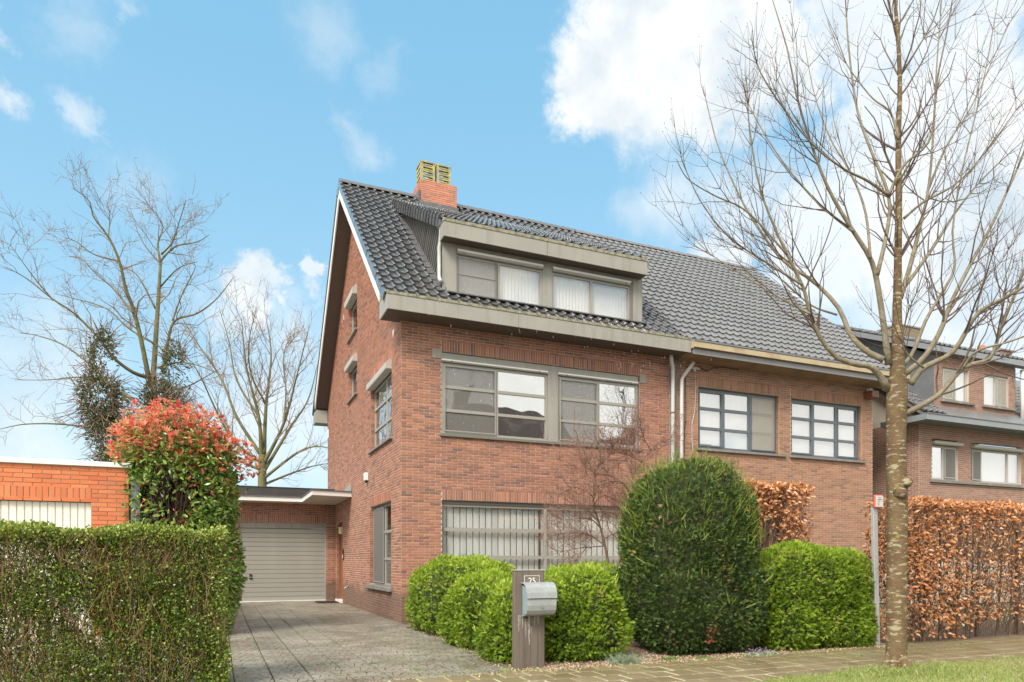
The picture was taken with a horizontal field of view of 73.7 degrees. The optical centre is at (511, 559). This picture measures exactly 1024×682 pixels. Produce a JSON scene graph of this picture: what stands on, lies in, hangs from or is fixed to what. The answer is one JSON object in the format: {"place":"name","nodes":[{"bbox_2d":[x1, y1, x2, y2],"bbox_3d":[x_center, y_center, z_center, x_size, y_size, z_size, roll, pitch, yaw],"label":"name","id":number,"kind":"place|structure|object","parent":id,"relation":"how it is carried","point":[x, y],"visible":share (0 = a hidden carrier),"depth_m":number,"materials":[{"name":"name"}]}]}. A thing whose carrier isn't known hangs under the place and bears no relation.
{"place":"outdoors","nodes":[
{"label":"outdoors","id":0,"kind":"place"},
{"bbox_2d":[0,457,157,638],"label":"garage","id":1,"kind":"structure","parent":0,"point":[70,494],"depth_m":11.20,"materials":[{"name":"orange brick"}]},
{"bbox_2d":[0,498,90,638],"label":"garage door","id":2,"kind":"structure","parent":1,"relation":"in","point":[63,514],"depth_m":11.17,"materials":[{"name":"white metal"}]},
{"bbox_2d":[0,630,195,681],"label":"neighbour driveway","id":3,"kind":"structure","parent":0,"point":[80,660],"depth_m":8.71,"materials":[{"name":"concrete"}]},
{"bbox_2d":[0,518,232,681],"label":"privet hedge","id":4,"kind":"object","parent":3,"relation":"on","point":[207,656],"visible":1,"depth_m":6.35,"materials":[{"name":"green plant"}]},
{"bbox_2d":[131,479,153,633],"bbox_3d":[-7.017,-0.010,13.053,0.140,2.720,3.200,0,0,-23],"label":"concrete fence","id":5,"kind":"object","parent":3,"relation":"on","point":[135,489],"visible":0.19,"depth_m":11.59,"materials":[{"name":"concrete"}]},
{"bbox_2d":[102,382,265,627],"bbox_3d":[-5.840,-0.858,12.259,2.672,4.519,1.992,0,0,-23],"label":"photinia shrub","id":6,"kind":"object","parent":3,"relation":"on","point":[191,493],"visible":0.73,"depth_m":11.87,"materials":[{"name":"green plant"}]},
{"bbox_2d":[201,582,237,633],"bbox_3d":[-5.347,0.827,12.191,0.899,1.172,1.441,0,0,-23],"label":"shrub","id":7,"kind":"object","parent":3,"relation":"on","point":[227,620],"visible":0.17,"depth_m":12.16,"materials":[{"name":"green plant"}]},
{"bbox_2d":[156,483,351,601],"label":"garage","id":8,"kind":"structure","parent":0,"point":[287,536],"depth_m":22.05,"materials":[{"name":"red brick"}]},
{"bbox_2d":[240,528,325,601],"bbox_3d":[-7.390,0.155,22.087,2.645,2.350,0.130,0,0,-23],"label":"garage door","id":9,"kind":"structure","parent":8,"relation":"in","point":[282,564],"depth_m":22.11,"materials":[{"name":"grey plastic"}]},
{"bbox_2d":[315,601,338,602],"bbox_3d":[-5.830,1.317,21.470,0.630,0.023,0.850,0,0,-23],"label":"door mat","id":10,"kind":"object","parent":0,"point":[326,602],"depth_m":21.30,"materials":[{"name":"black plastic"}]},
{"bbox_2d":[198,600,543,681],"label":"driveway","id":11,"kind":"structure","parent":0,"point":[358,650],"depth_m":9.83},
{"bbox_2d":[227,615,989,681],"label":"joint weeds","id":12,"kind":"object","parent":11,"relation":"on","point":[624,667],"visible":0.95,"depth_m":8.65,"materials":[{"name":"green plant"}]},
{"bbox_2d":[317,661,473,672],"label":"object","id":13,"kind":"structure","parent":0,"point":[414,669],"depth_m":7.78,"materials":[{"name":"green plant"}]},
{"bbox_2d":[312,160,691,623],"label":"brick house","id":14,"kind":"structure","parent":0,"point":[383,384],"depth_m":15.79,"materials":[{"name":"red brick"}]},
{"bbox_2d":[339,521,342,598],"bbox_3d":[-5.417,0.020,21.891,0.119,2.500,1.140,0,0,-23],"label":"door","id":15,"kind":"structure","parent":14,"relation":"in","point":[340,523],"depth_m":22.31,"materials":[{"name":"wood"}]},
{"bbox_2d":[344,284,356,331],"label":"window","id":16,"kind":"structure","parent":14,"relation":"in","point":[352,296],"depth_m":19.75,"materials":[{"name":"clear glass"}]},
{"bbox_2d":[344,353,356,394],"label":"window","id":17,"kind":"structure","parent":14,"relation":"in","point":[352,363],"depth_m":19.78,"materials":[{"name":"clear glass"}]},
{"bbox_2d":[366,359,391,446],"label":"window","id":18,"kind":"structure","parent":14,"relation":"in","point":[383,394],"depth_m":16.35,"materials":[{"name":"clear glass"}]},
{"bbox_2d":[373,502,390,586],"bbox_3d":[-2.668,-0.285,16.551,0.934,2.390,2.820,0,0,-23],"label":"window","id":19,"kind":"structure","parent":14,"relation":"in","point":[381,514],"depth_m":16.94,"materials":[{"name":"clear glass"}]},
{"bbox_2d":[442,358,547,440],"bbox_3d":[-0.522,-3.435,15.654,3.045,1.990,0.955,0,0,-23],"label":"window","id":20,"kind":"structure","parent":14,"relation":"in","point":[470,406],"depth_m":15.25,"materials":[{"name":"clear glass"}]},
{"bbox_2d":[442,504,630,572],"bbox_3d":[0.751,-0.267,15.870,5.040,1.915,0.129,0,0,-23],"label":"window","id":21,"kind":"structure","parent":14,"relation":"in","point":[459,529],"depth_m":15.64,"materials":[{"name":"white glass"}]},
{"bbox_2d":[539,372,637,447],"bbox_3d":[1.898,-3.435,16.687,2.690,1.990,0.955,0,0,-23],"label":"window","id":22,"kind":"structure","parent":14,"relation":"in","point":[592,395],"depth_m":16.25,"materials":[{"name":"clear glass"}]},
{"bbox_2d":[0,0,1023,488],"label":"sky","id":23,"kind":"structure","parent":0,"point":[556,112],"materials":[{"name":"blue"}]},
{"bbox_2d":[148,601,1023,625],"bbox_3d":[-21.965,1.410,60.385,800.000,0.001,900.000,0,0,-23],"label":"ground","id":24,"kind":"structure","parent":0,"point":[969,609],"depth_m":19.07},
{"bbox_2d":[53,311,143,461],"bbox_3d":[-17.710,-4.770,30.108,4.233,12.078,3.563,0,0,-23],"label":"ivy clad tree","id":25,"kind":"object","parent":24,"relation":"on","point":[98,422],"visible":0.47,"depth_m":29.60,"materials":[{"name":"green plant"}]},
{"bbox_2d":[0,150,268,440],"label":"bare tree","id":26,"kind":"object","parent":24,"relation":"on","point":[132,309],"visible":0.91,"depth_m":31.81,"materials":[{"name":"brown plant"}]},
{"bbox_2d":[103,318,204,481],"bbox_3d":[-15.771,-4.813,31.237,5.351,12.157,4.564,0,0,-23],"label":"ivy clad tree","id":27,"kind":"object","parent":24,"relation":"on","point":[164,382],"visible":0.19,"depth_m":31.07,"materials":[{"name":"green plant"}]},
{"bbox_2d":[149,273,327,486],"bbox_3d":[-11.165,-6.485,29.494,8.834,12.973,6.695,0,0,-12],"label":"bare tree","id":28,"kind":"object","parent":24,"relation":"on","point":[262,452],"visible":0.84,"depth_m":29.02,"materials":[{"name":"brown plant"}]},
{"bbox_2d":[574,229,910,603],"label":"brick house","id":29,"kind":"structure","parent":24,"relation":"on","point":[767,393],"depth_m":19.00,"materials":[{"name":"brown brick"}]},
{"bbox_2d":[698,388,775,453],"bbox_3d":[5.945,-3.645,18.069,2.660,1.550,0.117,0,0,-23],"label":"window","id":30,"kind":"structure","parent":29,"relation":"in","point":[733,421],"depth_m":18.11,"materials":[{"name":"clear glass"}]},
{"bbox_2d":[791,399,857,459],"bbox_3d":[8.802,-3.645,19.297,2.640,1.550,0.102,0,0,-23],"label":"window","id":31,"kind":"structure","parent":29,"relation":"in","point":[822,430],"depth_m":19.34,"materials":[{"name":"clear glass"}]},
{"bbox_2d":[834,324,1023,604],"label":"brick house","id":32,"kind":"structure","parent":24,"relation":"on","point":[987,410],"depth_m":21.60,"materials":[{"name":"brown brick"}]},
{"bbox_2d":[908,368,966,414],"bbox_3d":[13.660,-5.385,21.761,1.710,1.450,0.934,0,0,-23],"label":"window","id":33,"kind":"structure","parent":32,"relation":"in","point":[961,394],"depth_m":21.53,"materials":[{"name":"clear glass"}]},
{"bbox_2d":[932,444,955,479],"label":"window","id":34,"kind":"structure","parent":32,"relation":"in","point":[943,457],"depth_m":21.15,"materials":[{"name":"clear glass"}]},
{"bbox_2d":[971,448,1018,484],"bbox_3d":[15.508,-2.930,22.539,2.980,1.500,0.934,0,0,-23],"label":"window","id":35,"kind":"structure","parent":32,"relation":"in","point":[987,466],"depth_m":22.26,"materials":[{"name":"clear glass"}]},
{"bbox_2d":[984,375,1006,406],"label":"window","id":36,"kind":"structure","parent":32,"relation":"in","point":[995,388],"depth_m":22.22,"materials":[{"name":"clear glass"}]},
{"bbox_2d":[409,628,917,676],"bbox_3d":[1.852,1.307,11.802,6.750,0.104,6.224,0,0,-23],"label":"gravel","id":37,"kind":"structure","parent":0,"point":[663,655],"depth_m":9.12,"materials":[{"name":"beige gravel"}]},
{"bbox_2d":[382,636,1023,681],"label":"pavement","id":38,"kind":"structure","parent":0,"point":[746,670],"depth_m":8.02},
{"bbox_2d":[405,612,1023,668],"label":"garden soil","id":39,"kind":"structure","parent":0,"point":[930,639],"depth_m":11.02,"materials":[{"name":"brown soil"}]},
{"bbox_2d":[400,553,518,634],"bbox_3d":[-0.884,0.606,12.812,2.344,1.505,2.129,0,0,-23],"label":"yew shrub","id":40,"kind":"object","parent":39,"relation":"on","point":[426,591],"visible":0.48,"depth_m":12.21,"materials":[{"name":"green plant"}]},
{"bbox_2d":[435,564,511,649],"bbox_3d":[-0.398,0.706,10.434,1.499,1.299,1.580,0,0,-23],"label":"yew shrub","id":41,"kind":"object","parent":39,"relation":"on","point":[459,603],"visible":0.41,"depth_m":10.02,"materials":[{"name":"green plant"}]},
{"bbox_2d":[469,576,550,663],"bbox_3d":[0.021,0.778,8.839,1.061,1.151,1.206,0,0,-23],"label":"yew shrub","id":42,"kind":"object","parent":39,"relation":"on","point":[492,632],"visible":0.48,"depth_m":8.52,"materials":[{"name":"green plant"}]},
{"bbox_2d":[512,570,543,667],"bbox_3d":[0.199,0.708,8.146,0.410,1.185,0.106,0,0,-23],"label":"mailbox post","id":43,"kind":"object","parent":39,"relation":"on","point":[528,642],"visible":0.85,"depth_m":8.10,"materials":[{"name":"brown wood"}]},
{"bbox_2d":[521,582,556,618],"bbox_3d":[0.319,0.477,8.046,0.390,0.430,0.186,0,0,-23],"label":"letterbox","id":44,"kind":"object","parent":43,"relation":"attached to","point":[538,599],"visible":1,"depth_m":7.99,"materials":[{"name":"metal"}]},
{"bbox_2d":[544,561,635,662],"bbox_3d":[0.833,0.668,8.984,1.414,1.377,1.379,0,0,-23],"label":"yew shrub","id":45,"kind":"object","parent":39,"relation":"on","point":[580,623],"visible":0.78,"depth_m":8.62,"materials":[{"name":"green plant"}]},
{"bbox_2d":[529,393,691,574],"bbox_3d":[1.858,-1.035,12.432,3.077,4.013,2.127,0,0,0],"label":"ornamental tree","id":46,"kind":"object","parent":39,"relation":"on","point":[602,458],"visible":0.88,"depth_m":12.32,"materials":[{"name":"brown plant"}]},
{"bbox_2d":[600,651,653,664],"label":"grass tuft","id":47,"kind":"object","parent":39,"relation":"on","point":[619,661],"visible":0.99,"depth_m":8.24,"materials":[{"name":"green plant"}]},
{"bbox_2d":[661,656,680,660],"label":"weed clump","id":48,"kind":"object","parent":39,"relation":"on","point":[668,658],"visible":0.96,"depth_m":8.65,"materials":[{"name":"green plant"}]},
{"bbox_2d":[610,445,775,655],"bbox_3d":[2.572,-0.139,9.825,2.289,3.030,2.212,0,0,-23],"label":"tall yew","id":49,"kind":"object","parent":39,"relation":"on","point":[690,583],"visible":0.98,"depth_m":9.17,"materials":[{"name":"green plant"}]},
{"bbox_2d":[690,655,713,658],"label":"weed clump","id":50,"kind":"object","parent":39,"relation":"on","point":[704,656],"visible":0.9,"depth_m":8.71,"materials":[{"name":"green plant"}]},
{"bbox_2d":[737,647,785,655],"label":"flower clump","id":51,"kind":"object","parent":39,"relation":"on","point":[759,653],"visible":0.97,"depth_m":9.00,"materials":[{"name":"green plant"}]},
{"bbox_2d":[737,478,815,555],"bbox_3d":[4.420,-0.048,11.856,1.634,2.700,0.950,0,0,-23],"label":"beech hedge","id":52,"kind":"object","parent":39,"relation":"on","point":[784,493],"visible":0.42,"depth_m":11.63,"materials":[{"name":"orange plant"}]},
{"bbox_2d":[746,539,884,651],"bbox_3d":[4.456,0.499,10.270,2.276,1.722,1.445,0,0,-23],"label":"yew shrub","id":53,"kind":"object","parent":39,"relation":"on","point":[823,596],"visible":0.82,"depth_m":9.75,"materials":[{"name":"green plant"}]},
{"bbox_2d":[871,495,882,644],"bbox_3d":[5.478,0.163,10.252,0.185,2.275,0.102,0,0,-23],"label":"marker post","id":54,"kind":"object","parent":39,"relation":"on","point":[877,501],"visible":0.93,"depth_m":10.25,"materials":[{"name":"metal"}]},
{"bbox_2d":[862,495,1023,641],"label":"beech hedge","id":55,"kind":"object","parent":39,"relation":"on","point":[984,511],"visible":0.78,"depth_m":10.88,"materials":[{"name":"orange plant"}]},
{"bbox_2d":[761,656,1023,681],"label":"verge ground","id":56,"kind":"structure","parent":0,"point":[956,674],"depth_m":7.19,"materials":[{"name":"green plant"}]},
{"bbox_2d":[640,0,1023,670],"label":"street tree","id":57,"kind":"object","parent":56,"relation":"on","point":[898,412],"visible":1,"depth_m":7.44,"materials":[{"name":"brown plant"}]},
{"bbox_2d":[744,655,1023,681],"bbox_3d":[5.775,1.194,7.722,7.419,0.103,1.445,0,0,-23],"label":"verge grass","id":58,"kind":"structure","parent":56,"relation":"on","point":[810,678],"depth_m":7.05,"materials":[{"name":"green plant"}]},
{"bbox_2d":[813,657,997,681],"bbox_3d":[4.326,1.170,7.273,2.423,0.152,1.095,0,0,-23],"label":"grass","id":59,"kind":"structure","parent":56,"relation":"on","point":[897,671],"depth_m":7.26,"materials":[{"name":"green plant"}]}
]}

